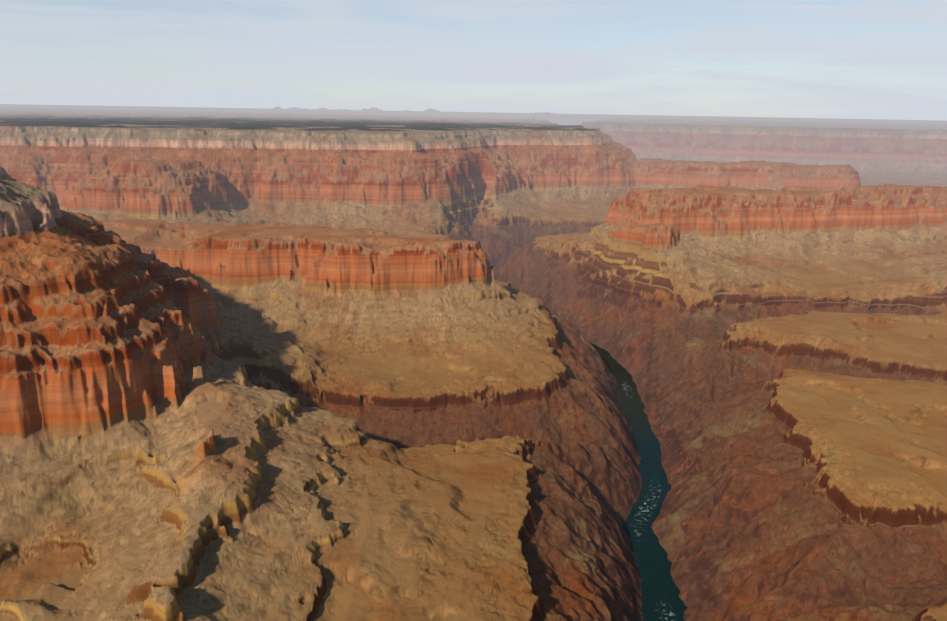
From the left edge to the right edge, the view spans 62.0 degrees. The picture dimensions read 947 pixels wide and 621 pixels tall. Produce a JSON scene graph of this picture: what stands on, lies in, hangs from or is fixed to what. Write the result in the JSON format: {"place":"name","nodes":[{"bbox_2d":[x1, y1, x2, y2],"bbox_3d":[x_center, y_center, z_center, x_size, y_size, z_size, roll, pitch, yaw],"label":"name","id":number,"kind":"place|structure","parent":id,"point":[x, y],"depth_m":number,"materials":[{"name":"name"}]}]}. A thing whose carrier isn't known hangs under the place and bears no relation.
{"place":"outdoors","nodes":[
{"label":"outdoors","id":0,"kind":"place"},
{"bbox_2d":[210,106,602,115],"bbox_3d":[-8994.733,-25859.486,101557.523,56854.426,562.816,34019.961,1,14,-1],"label":"mountains","id":1,"kind":"structure","parent":0,"point":[374,109],"depth_m":94587.50,"materials":[{"name":"grey stone"}]},
{"bbox_2d":[0,104,946,620],"bbox_3d":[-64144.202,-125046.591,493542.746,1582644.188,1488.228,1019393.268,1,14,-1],"label":"terrain","id":2,"kind":"structure","parent":0,"point":[258,364],"depth_m":3740.20,"materials":[{"name":"brown stone"}]},
{"bbox_2d":[0,0,946,120],"label":"sky","id":3,"kind":"structure","parent":0,"point":[835,59],"materials":[{"name":"blue"}]},
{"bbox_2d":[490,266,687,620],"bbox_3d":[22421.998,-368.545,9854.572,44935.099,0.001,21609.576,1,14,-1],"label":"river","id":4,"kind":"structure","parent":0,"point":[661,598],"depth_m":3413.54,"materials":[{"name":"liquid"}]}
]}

